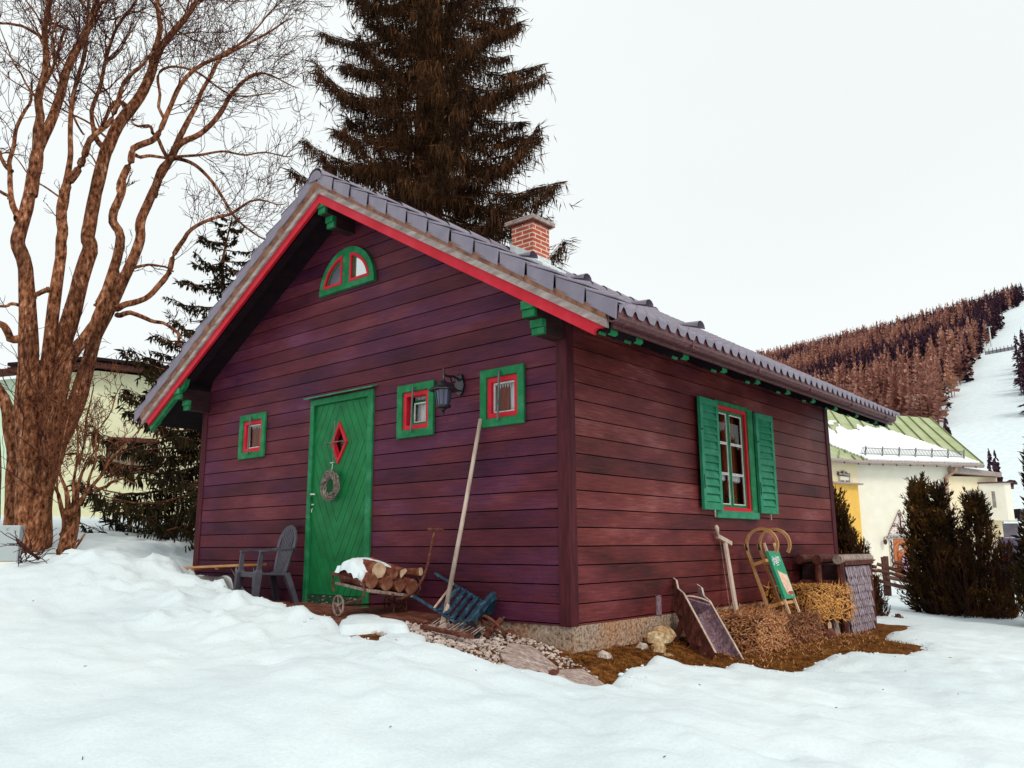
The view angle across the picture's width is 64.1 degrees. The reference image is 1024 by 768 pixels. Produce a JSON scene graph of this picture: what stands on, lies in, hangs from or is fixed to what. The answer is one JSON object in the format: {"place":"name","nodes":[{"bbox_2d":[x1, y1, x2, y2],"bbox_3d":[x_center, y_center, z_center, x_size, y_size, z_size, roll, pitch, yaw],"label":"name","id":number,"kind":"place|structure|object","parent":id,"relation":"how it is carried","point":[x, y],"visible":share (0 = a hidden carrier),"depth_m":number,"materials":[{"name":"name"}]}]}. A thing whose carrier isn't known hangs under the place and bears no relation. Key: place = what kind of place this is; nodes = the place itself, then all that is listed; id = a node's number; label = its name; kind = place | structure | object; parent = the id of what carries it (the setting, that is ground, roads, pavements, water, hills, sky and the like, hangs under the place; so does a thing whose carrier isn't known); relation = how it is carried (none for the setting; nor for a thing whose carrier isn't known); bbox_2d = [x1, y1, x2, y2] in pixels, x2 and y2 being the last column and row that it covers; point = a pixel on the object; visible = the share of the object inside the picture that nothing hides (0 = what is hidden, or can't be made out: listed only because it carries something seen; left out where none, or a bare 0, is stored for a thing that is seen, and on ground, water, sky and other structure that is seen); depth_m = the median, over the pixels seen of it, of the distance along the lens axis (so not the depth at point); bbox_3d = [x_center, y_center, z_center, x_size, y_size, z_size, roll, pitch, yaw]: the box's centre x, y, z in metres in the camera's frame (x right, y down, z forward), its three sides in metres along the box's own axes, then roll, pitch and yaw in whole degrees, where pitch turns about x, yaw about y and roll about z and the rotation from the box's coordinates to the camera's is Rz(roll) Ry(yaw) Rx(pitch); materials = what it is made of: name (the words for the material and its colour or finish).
{"place":"outdoors","nodes":[
{"label":"outdoors","id":0,"kind":"place"},
{"bbox_2d":[0,301,1023,767],"bbox_3d":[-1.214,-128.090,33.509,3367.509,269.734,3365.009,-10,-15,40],"label":"snow","id":1,"kind":"structure","parent":0,"point":[118,649],"depth_m":4.65,"materials":[{"name":"white snow"}]},
{"bbox_2d":[0,343,15,524],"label":"bare tree","id":2,"kind":"object","parent":1,"relation":"on","point":[7,411],"visible":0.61,"depth_m":12.88,"materials":[{"name":"brown plant"}]},
{"bbox_2d":[0,527,68,565],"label":"fallen branch","id":3,"kind":"object","parent":1,"relation":"on","point":[22,545],"visible":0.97,"depth_m":8.12,"materials":[{"name":"brown wood"}]},
{"bbox_2d":[25,355,165,554],"bbox_3d":[-5.756,1.007,10.909,1.645,2.692,1.542,-5,-12,25],"label":"leafless shrub","id":4,"kind":"object","parent":1,"relation":"on","point":[70,513],"visible":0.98,"depth_m":10.79,"materials":[{"name":"brown plant"}]},
{"bbox_2d":[0,357,197,519],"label":"yellow green house","id":5,"kind":"structure","parent":1,"relation":"on","point":[115,423],"depth_m":23.56,"materials":[{"name":"paint"}]},
{"bbox_2d":[106,437,157,471],"bbox_3d":[-10.917,2.030,23.497,1.487,1.012,0.100,1,-11,-5],"label":"window","id":6,"kind":"structure","parent":5,"relation":"in","point":[145,439],"depth_m":23.47,"materials":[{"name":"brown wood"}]},
{"bbox_2d":[62,208,254,552],"bbox_3d":[-5.116,0.067,14.014,4.927,6.331,4.631,-10,-15,40],"label":"spruce tree","id":7,"kind":"object","parent":1,"relation":"on","point":[187,446],"visible":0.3,"depth_m":13.10,"materials":[{"name":"green plant"}]},
{"bbox_2d":[274,0,584,268],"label":"spruce tree","id":8,"kind":"object","parent":1,"relation":"on","point":[438,145],"visible":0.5,"depth_m":19.78,"materials":[{"name":"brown plant"}]},
{"bbox_2d":[833,485,860,553],"bbox_3d":[4.904,2.512,12.406,0.965,1.987,1.237,1,-11,-8],"label":"juniper bush","id":9,"kind":"object","parent":1,"relation":"on","point":[846,536],"visible":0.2,"depth_m":12.26,"materials":[{"name":"green plant"}]},
{"bbox_2d":[854,383,860,395],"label":"larch tree","id":10,"kind":"object","parent":1,"relation":"on","point":[858,393],"visible":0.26,"depth_m":282.35,"materials":[{"name":"brown plant"}]},
{"bbox_2d":[851,536,891,615],"bbox_3d":[4.851,2.687,11.318,0.605,1.150,0.623,-10,-15,40],"label":"juniper bush","id":11,"kind":"object","parent":1,"relation":"on","point":[879,603],"visible":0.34,"depth_m":11.23,"materials":[{"name":"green plant"}]},
{"bbox_2d":[876,387,884,405],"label":"larch tree","id":12,"kind":"object","parent":1,"relation":"on","point":[878,389],"visible":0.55,"depth_m":287.03,"materials":[{"name":"brown plant"}]},
{"bbox_2d":[756,283,1013,417],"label":"larch wood","id":13,"kind":"object","parent":1,"relation":"on","point":[885,378],"visible":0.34,"depth_m":383.56,"materials":[{"name":"brown plant"}]},
{"bbox_2d":[884,391,891,408],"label":"larch tree","id":14,"kind":"object","parent":1,"relation":"on","point":[890,403],"visible":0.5,"depth_m":286.82,"materials":[{"name":"brown plant"}]},
{"bbox_2d":[761,282,1023,410],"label":"spruce wood","id":15,"kind":"object","parent":1,"relation":"on","point":[996,306],"visible":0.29,"depth_m":489.68,"materials":[{"name":"black plant"}]},
{"bbox_2d":[872,556,912,595],"bbox_3d":[8.287,4.117,16.345,2.422,1.309,0.647,-5,-12,22],"label":"rail fence","id":16,"kind":"object","parent":1,"relation":"on","point":[885,569],"visible":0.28,"depth_m":16.81,"materials":[{"name":"brown wood"}]},
{"bbox_2d":[883,613,906,617],"bbox_3d":[5.138,3.212,11.331,0.619,0.188,0.265,-10,-15,40],"label":"juniper bush","id":17,"kind":"object","parent":1,"relation":"on","point":[897,615],"visible":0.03,"depth_m":11.21,"materials":[{"name":"plant"}]},
{"bbox_2d":[905,388,915,416],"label":"larch tree","id":18,"kind":"object","parent":1,"relation":"on","point":[912,412],"visible":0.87,"depth_m":278.27,"materials":[{"name":"brown plant"}]},
{"bbox_2d":[903,370,919,414],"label":"larch tree","id":19,"kind":"object","parent":1,"relation":"on","point":[911,389],"visible":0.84,"depth_m":280.78,"materials":[{"name":"brown plant"}]},
{"bbox_2d":[911,387,920,416],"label":"larch tree","id":20,"kind":"object","parent":1,"relation":"on","point":[915,406],"visible":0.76,"depth_m":276.38,"materials":[{"name":"brown plant"}]},
{"bbox_2d":[827,410,1014,574],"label":"cream house","id":21,"kind":"structure","parent":1,"relation":"on","point":[873,466],"depth_m":42.47,"materials":[{"name":"paint"}]},
{"bbox_2d":[839,476,850,481],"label":"window","id":22,"kind":"structure","parent":21,"relation":"in","point":[841,478],"depth_m":40.74,"materials":[{"name":"beige paint"}]},
{"bbox_2d":[893,539,907,574],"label":"house door","id":23,"kind":"structure","parent":21,"relation":"in","point":[898,554],"depth_m":41.23,"materials":[{"name":"orange wood"}]},
{"bbox_2d":[915,388,927,417],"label":"larch tree","id":24,"kind":"object","parent":1,"relation":"on","point":[921,407],"visible":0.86,"depth_m":272.78,"materials":[{"name":"brown plant"}]},
{"bbox_2d":[915,378,928,416],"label":"larch tree","id":25,"kind":"object","parent":1,"relation":"on","point":[921,391],"visible":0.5,"depth_m":280.65,"materials":[{"name":"brown plant"}]},
{"bbox_2d":[925,391,932,416],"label":"larch tree","id":26,"kind":"object","parent":1,"relation":"on","point":[927,409],"visible":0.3,"depth_m":277.67,"materials":[{"name":"brown plant"}]},
{"bbox_2d":[922,371,938,419],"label":"larch tree","id":27,"kind":"object","parent":1,"relation":"on","point":[932,416],"visible":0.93,"depth_m":272.90,"materials":[{"name":"brown plant"}]},
{"bbox_2d":[927,374,938,420],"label":"larch tree","id":28,"kind":"object","parent":1,"relation":"on","point":[933,391],"visible":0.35,"depth_m":278.92,"materials":[{"name":"brown plant"}]},
{"bbox_2d":[927,375,948,423],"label":"larch tree","id":29,"kind":"object","parent":1,"relation":"on","point":[939,402],"visible":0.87,"depth_m":272.96,"materials":[{"name":"brown plant"}]},
{"bbox_2d":[932,380,944,424],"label":"larch tree","id":30,"kind":"object","parent":1,"relation":"on","point":[941,414],"visible":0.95,"depth_m":269.64,"materials":[{"name":"brown plant"}]},
{"bbox_2d":[943,417,951,434],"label":"spruce tree","id":31,"kind":"object","parent":1,"relation":"on","point":[945,426],"visible":0.19,"depth_m":97.77,"materials":[{"name":"black plant"}]},
{"bbox_2d":[893,471,1023,619],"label":"juniper bush","id":32,"kind":"object","parent":1,"relation":"on","point":[954,577],"visible":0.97,"depth_m":12.11,"materials":[{"name":"green plant"}]},
{"bbox_2d":[986,326,991,346],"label":"slope mast","id":33,"kind":"object","parent":1,"relation":"on","point":[990,335],"visible":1,"depth_m":452.49,"materials":[{"name":"white metal"}]},
{"bbox_2d":[987,448,992,470],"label":"spruce tree","id":34,"kind":"object","parent":1,"relation":"on","point":[989,460],"visible":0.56,"depth_m":129.43,"materials":[{"name":"black plant"}]},
{"bbox_2d":[985,344,1015,354],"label":"slope fence","id":35,"kind":"object","parent":1,"relation":"on","point":[992,351],"visible":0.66,"depth_m":415.81,"materials":[{"name":"metal"}]},
{"bbox_2d":[992,450,1013,522],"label":"spruce tree","id":36,"kind":"object","parent":1,"relation":"on","point":[995,466],"visible":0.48,"depth_m":77.29,"materials":[{"name":"plant"}]},
{"bbox_2d":[997,537,1023,568],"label":"parked car","id":37,"kind":"object","parent":1,"relation":"on","point":[1011,539],"visible":0.02,"depth_m":21.12,"materials":[{"name":"grey paint"}]},
{"bbox_2d":[1008,480,1016,488],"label":"snowy cabin","id":38,"kind":"object","parent":1,"relation":"on","point":[1013,483],"visible":0.57,"depth_m":127.39,"materials":[{"name":"wood"}]},
{"bbox_2d":[1002,509,1023,536],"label":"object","id":39,"kind":"structure","parent":1,"relation":"on","point":[1009,529],"depth_m":59.07,"materials":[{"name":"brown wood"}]},
{"bbox_2d":[1004,436,1023,611],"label":"column conifer","id":40,"kind":"object","parent":1,"relation":"on","point":[1018,575],"depth_m":10.63,"materials":[{"name":"green plant"}]},
{"bbox_2d":[1017,362,1023,413],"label":"spruce tree","id":41,"kind":"object","parent":1,"relation":"on","point":[1022,370],"visible":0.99,"depth_m":261.34,"materials":[{"name":"black plant"}]},
{"bbox_2d":[0,0,1023,379],"label":"sky","id":42,"kind":"structure","parent":0,"point":[766,174],"materials":[{"name":"white"}]},
{"bbox_2d":[314,613,923,684],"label":"ground","id":43,"kind":"structure","parent":0,"point":[596,670],"depth_m":6.61,"materials":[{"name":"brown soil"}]},
{"bbox_2d":[0,525,24,564],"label":"utility cabinet","id":44,"kind":"object","parent":43,"relation":"on","point":[8,553],"visible":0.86,"depth_m":8.74,"materials":[{"name":"grey metal"}]},
{"bbox_2d":[0,0,344,552],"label":"bare tree","id":45,"kind":"object","parent":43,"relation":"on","point":[62,348],"visible":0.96,"depth_m":12.23,"materials":[{"name":"brown plant"}]},
{"bbox_2d":[184,563,266,594],"bbox_3d":[-3.398,2.228,9.125,1.870,0.452,0.270,-10,-15,40],"label":"folding bench","id":46,"kind":"object","parent":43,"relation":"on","point":[219,567],"visible":0.42,"depth_m":8.85,"materials":[{"name":"orange wood"}]},
{"bbox_2d":[270,600,291,603],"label":"stone slab","id":47,"kind":"structure","parent":43,"relation":"on","point":[286,602],"depth_m":8.28,"materials":[{"name":"brown stone"}]},
{"bbox_2d":[233,525,298,602],"bbox_3d":[-2.479,1.842,8.307,0.497,0.811,0.563,9,-14,-38],"label":"garden chair","id":48,"kind":"object","parent":47,"relation":"on","point":[284,553],"visible":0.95,"depth_m":8.31,"materials":[{"name":"grey plastic"}]},
{"bbox_2d":[286,602,368,614],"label":"stone slab","id":49,"kind":"structure","parent":43,"relation":"on","point":[323,609],"depth_m":7.61,"materials":[{"name":"brown stone"}]},
{"bbox_2d":[329,615,409,629],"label":"stone slab","id":50,"kind":"structure","parent":43,"relation":"on","point":[337,619],"depth_m":6.76,"materials":[{"name":"brown stone"}]},
{"bbox_2d":[339,614,409,635],"bbox_3d":[-1.119,1.904,6.529,0.553,0.100,1.325,2,-11,-11],"label":"snow patch","id":51,"kind":"object","parent":43,"relation":"on","point":[356,624],"visible":0.94,"depth_m":6.09,"materials":[{"name":"white snow"}]},
{"bbox_2d":[342,606,456,624],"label":"stone slab","id":52,"kind":"structure","parent":43,"relation":"on","point":[418,618],"depth_m":6.94,"materials":[{"name":"brown stone"}]},
{"bbox_2d":[330,528,443,615],"bbox_3d":[-0.979,1.599,6.917,1.051,0.743,0.611,-10,-15,40],"label":"hand cart","id":53,"kind":"object","parent":52,"relation":"on","point":[392,594],"visible":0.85,"depth_m":6.90,"materials":[{"name":"brown wood"}]},
{"bbox_2d":[339,570,377,588],"bbox_3d":[-1.306,1.643,6.928,0.416,0.177,0.128,-11,-15,43],"label":"firewood log","id":54,"kind":"object","parent":53,"relation":"on","point":[369,580],"visible":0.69,"depth_m":6.81,"materials":[{"name":"brown wood"}]},
{"bbox_2d":[335,557,390,584],"bbox_3d":[-1.228,1.626,7.091,0.389,0.241,0.530,-10,-15,40],"label":"snow cap","id":55,"kind":"object","parent":53,"relation":"on","point":[355,567],"visible":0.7,"depth_m":6.90,"materials":[{"name":"white snow"}]},
{"bbox_2d":[374,575,392,590],"bbox_3d":[-1.195,1.678,7.006,0.415,0.171,0.129,-11,-15,42],"label":"firewood log","id":56,"kind":"object","parent":53,"relation":"on","point":[385,582],"visible":0.38,"depth_m":6.86,"materials":[{"name":"brown wood"}]},
{"bbox_2d":[357,557,385,577],"bbox_3d":[-1.234,1.567,6.974,0.347,0.170,0.143,-11,-16,44],"label":"firewood log","id":57,"kind":"object","parent":56,"relation":"on","point":[378,569],"visible":0.64,"depth_m":6.86,"materials":[{"name":"brown wood"}]},
{"bbox_2d":[384,566,397,579],"bbox_3d":[-1.134,1.612,7.061,0.375,0.149,0.086,-11,-15,42],"label":"firewood log","id":58,"kind":"object","parent":56,"relation":"on","point":[392,572],"visible":0.32,"depth_m":6.94,"materials":[{"name":"brown wood"}]},
{"bbox_2d":[389,577,405,592],"bbox_3d":[-1.095,1.717,7.086,0.415,0.166,0.120,-10,-15,42],"label":"firewood log","id":59,"kind":"object","parent":53,"relation":"on","point":[399,584],"visible":0.32,"depth_m":6.95,"materials":[{"name":"brown wood"}]},
{"bbox_2d":[391,566,406,577],"bbox_3d":[-1.017,1.625,7.088,0.250,0.111,0.075,-11,-15,43],"label":"firewood log","id":60,"kind":"object","parent":59,"relation":"on","point":[401,571],"visible":0.55,"depth_m":7.00,"materials":[{"name":"brown wood"}]},
{"bbox_2d":[370,557,398,566],"bbox_3d":[-1.109,1.604,7.187,0.399,0.162,0.072,-8,-13,34],"label":"firewood log","id":61,"kind":"object","parent":60,"relation":"on","point":[391,565],"visible":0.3,"depth_m":7.18,"materials":[{"name":"brown wood"}]},
{"bbox_2d":[401,576,417,593],"bbox_3d":[-1.012,1.748,7.176,0.423,0.182,0.137,-10,-15,40],"label":"firewood log","id":62,"kind":"object","parent":53,"relation":"on","point":[410,585],"visible":0.32,"depth_m":7.03,"materials":[{"name":"brown wood"}]},
{"bbox_2d":[403,567,422,575],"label":"firewood log","id":63,"kind":"object","parent":62,"relation":"on","point":[414,572],"visible":0.61,"depth_m":7.13,"materials":[{"name":"brown wood"}]},
{"bbox_2d":[379,632,425,641],"bbox_3d":[-0.803,1.837,5.873,0.351,0.095,0.654,4,-12,-20],"label":"snow patch","id":64,"kind":"object","parent":43,"relation":"on","point":[415,636],"visible":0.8,"depth_m":5.79,"materials":[{"name":"white snow"}]},
{"bbox_2d":[420,419,484,638],"bbox_3d":[-0.331,1.088,6.539,0.613,1.738,0.620,-10,-15,40],"label":"hay rake","id":65,"kind":"object","parent":43,"relation":"on","point":[444,625],"visible":0.99,"depth_m":6.66,"materials":[{"name":"pale wood"},{"name":"weathered wood"},{"name":"iron"}]},
{"bbox_2d":[371,621,597,678],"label":"pebbles","id":66,"kind":"object","parent":43,"relation":"on","point":[467,644],"visible":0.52,"depth_m":6.08,"materials":[{"name":"white gravel"}]},
{"bbox_2d":[413,572,506,638],"bbox_3d":[-0.405,1.800,6.624,0.961,0.516,0.469,-10,-15,40],"label":"wheelbarrow","id":67,"kind":"object","parent":66,"relation":"on","point":[484,608],"visible":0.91,"depth_m":6.50,"materials":[{"name":"blue paint"}]},
{"bbox_2d":[505,629,517,636],"bbox_3d":[-0.024,2.004,6.503,0.181,0.110,0.095,-10,-15,40],"label":"rock","id":68,"kind":"object","parent":43,"relation":"on","point":[507,631],"visible":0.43,"depth_m":6.47,"materials":[{"name":"red stone"}]},
{"bbox_2d":[134,168,899,652],"bbox_3d":[0.167,0.651,10.454,7.260,5.385,6.724,-10,-15,40],"label":"wooden cabin","id":69,"kind":"object","parent":43,"relation":"on","point":[632,452],"visible":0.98,"depth_m":7.81,"materials":[{"name":"purple wood"}]},
{"bbox_2d":[238,412,266,459],"bbox_3d":[-2.953,0.599,9.371,0.525,0.509,0.142,-10,-15,40],"label":"small window","id":70,"kind":"structure","parent":69,"relation":"in","point":[252,427],"depth_m":9.40,"materials":[{"name":"green paint"}]},
{"bbox_2d":[308,397,367,596],"bbox_3d":[-1.729,1.130,8.216,0.889,1.927,0.151,-10,-15,40],"label":"door","id":71,"kind":"structure","parent":69,"relation":"in","point":[337,525],"depth_m":8.21,"materials":[{"name":"green paint"}]},
{"bbox_2d":[320,462,339,500],"bbox_3d":[-1.834,0.984,8.243,0.288,0.396,0.049,-10,-15,40],"label":"wreath","id":72,"kind":"object","parent":71,"relation":"hanging from","point":[326,478],"visible":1,"depth_m":8.22,"materials":[{"name":"plant"}]},
{"bbox_2d":[319,246,376,297],"bbox_3d":[-1.735,-1.219,8.609,0.910,0.455,0.044,-10,-15,40],"label":"arched window","id":73,"kind":"structure","parent":69,"relation":"in","point":[353,266],"depth_m":8.58,"materials":[{"name":"green paint"}]},
{"bbox_2d":[396,380,434,438],"bbox_3d":[-0.866,0.250,7.647,0.496,0.505,0.183,-10,-15,40],"label":"small window","id":74,"kind":"structure","parent":69,"relation":"in","point":[418,421],"depth_m":7.66,"materials":[{"name":"green paint"}]},
{"bbox_2d":[428,368,464,415],"bbox_3d":[-0.560,0.075,7.123,0.259,0.425,0.364,-10,-15,40],"label":"wall lantern","id":75,"kind":"object","parent":69,"relation":"attached to","point":[443,389],"depth_m":7.04,"materials":[{"name":"black paint"}]},
{"bbox_2d":[480,363,525,427],"bbox_3d":[-0.064,0.109,6.948,0.494,0.502,0.143,-10,-15,40],"label":"small window","id":76,"kind":"structure","parent":69,"relation":"in","point":[495,384],"depth_m":6.96,"materials":[{"name":"green paint"}]},
{"bbox_2d":[697,396,778,519],"bbox_3d":[2.343,0.822,8.664,0.227,1.204,1.755,-10,-15,40],"label":"side window","id":77,"kind":"structure","parent":69,"relation":"in","point":[711,413],"depth_m":8.79,"materials":[{"name":"green paint"}]},
{"bbox_2d":[500,643,557,673],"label":"stone slab","id":78,"kind":"structure","parent":43,"relation":"on","point":[517,656],"depth_m":5.83,"materials":[{"name":"beige stone"}]},
{"bbox_2d":[537,667,558,675],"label":"stone slab","id":79,"kind":"structure","parent":43,"relation":"on","point":[553,672],"depth_m":5.63,"materials":[{"name":"brown stone"}]},
{"bbox_2d":[165,557,942,689],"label":"snow crumbs","id":80,"kind":"object","parent":43,"relation":"on","point":[619,674],"visible":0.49,"depth_m":6.07,"materials":[{"name":"white snow"}]},
{"bbox_2d":[557,669,604,685],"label":"stone slab","id":81,"kind":"structure","parent":43,"relation":"on","point":[580,676],"depth_m":5.59,"materials":[{"name":"beige stone"}]},
{"bbox_2d":[596,650,612,658],"bbox_3d":[0.688,2.063,6.157,0.124,0.112,0.154,-10,-15,40],"label":"rock","id":82,"kind":"object","parent":43,"relation":"on","point":[605,654],"visible":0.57,"depth_m":6.14,"materials":[{"name":"white stone"}]},
{"bbox_2d":[635,642,647,648],"bbox_3d":[1.052,2.139,6.630,0.101,0.082,0.118,-3,-12,14],"label":"rock","id":83,"kind":"object","parent":43,"relation":"on","point":[641,645],"visible":0.71,"depth_m":6.60,"materials":[{"name":"grey stone"}]},
{"bbox_2d":[651,642,665,652],"bbox_3d":[1.187,2.152,6.619,0.113,0.120,0.159,-10,-15,40],"label":"rock","id":84,"kind":"object","parent":43,"relation":"on","point":[659,647],"visible":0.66,"depth_m":6.59,"materials":[{"name":"beige stone"}]},
{"bbox_2d":[643,626,676,645],"bbox_3d":[1.252,2.142,6.898,0.209,0.197,0.433,-10,-15,40],"label":"rock","id":85,"kind":"object","parent":43,"relation":"on","point":[666,635],"visible":0.76,"depth_m":6.79,"materials":[{"name":"beige stone"}]},
{"bbox_2d":[671,578,743,659],"bbox_3d":[1.651,2.058,7.037,0.434,0.763,0.763,4,-12,-21],"label":"wooden trough","id":86,"kind":"object","parent":43,"relation":"on","point":[703,628],"visible":0.9,"depth_m":7.04,"materials":[{"name":"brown wood"}]},
{"bbox_2d":[715,603,791,657],"bbox_3d":[2.135,2.273,7.360,0.715,0.608,0.996,-7,-13,31],"label":"straw bale","id":87,"kind":"object","parent":43,"relation":"on","point":[751,631],"visible":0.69,"depth_m":7.09},
{"bbox_2d":[714,525,737,612],"bbox_3d":[2.072,1.802,7.908,0.185,0.865,0.512,-2,-11,10],"label":"frame saw","id":88,"kind":"object","parent":87,"relation":"on","point":[726,541],"visible":0.84,"depth_m":7.94,"materials":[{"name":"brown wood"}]},
{"bbox_2d":[716,598,790,613],"bbox_3d":[2.300,2.300,7.969,0.592,0.412,1.406,-10,-15,40],"label":"straw heap","id":89,"kind":"object","parent":43,"relation":"on","point":[753,608],"visible":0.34,"depth_m":8.03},
{"bbox_2d":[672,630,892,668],"bbox_3d":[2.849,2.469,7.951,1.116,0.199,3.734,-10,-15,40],"label":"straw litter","id":90,"kind":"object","parent":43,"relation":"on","point":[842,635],"visible":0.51,"depth_m":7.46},
{"bbox_2d":[756,604,827,643],"bbox_3d":[2.665,2.442,8.074,0.706,0.559,1.117,-10,-15,40],"label":"straw bale","id":91,"kind":"object","parent":43,"relation":"on","point":[803,627],"visible":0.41,"depth_m":7.96},
{"bbox_2d":[744,527,799,613],"bbox_3d":[2.634,1.906,8.272,0.424,0.893,0.370,-10,-15,40],"label":"sledge","id":92,"kind":"object","parent":91,"relation":"on","point":[774,561],"visible":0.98,"depth_m":8.22,"materials":[{"name":"brown wood"}]},
{"bbox_2d":[763,580,857,624],"bbox_3d":[3.278,2.398,8.909,0.678,0.681,1.195,-10,-15,40],"label":"straw bale","id":93,"kind":"object","parent":43,"relation":"on","point":[829,601],"visible":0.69,"depth_m":8.72},
{"bbox_2d":[821,622,831,630],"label":"split log","id":94,"kind":"object","parent":43,"relation":"on","point":[828,625],"visible":0.2,"depth_m":8.65,"materials":[{"name":"brown wood"}]},
{"bbox_2d":[822,628,836,638],"bbox_3d":[3.253,2.599,8.379,0.145,0.179,0.189,-5,-12,23],"label":"rock","id":95,"kind":"object","parent":43,"relation":"on","point":[830,632],"visible":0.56,"depth_m":8.33,"materials":[{"name":"red stone"}]},
{"bbox_2d":[830,619,840,634],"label":"split log","id":96,"kind":"object","parent":43,"relation":"on","point":[835,626],"visible":0.41,"depth_m":8.86,"materials":[{"name":"brown wood"}]},
{"bbox_2d":[795,554,877,634],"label":"log store","id":97,"kind":"structure","parent":43,"relation":"on","point":[851,570],"depth_m":9.32,"materials":[{"name":"grey wood"}]}
]}

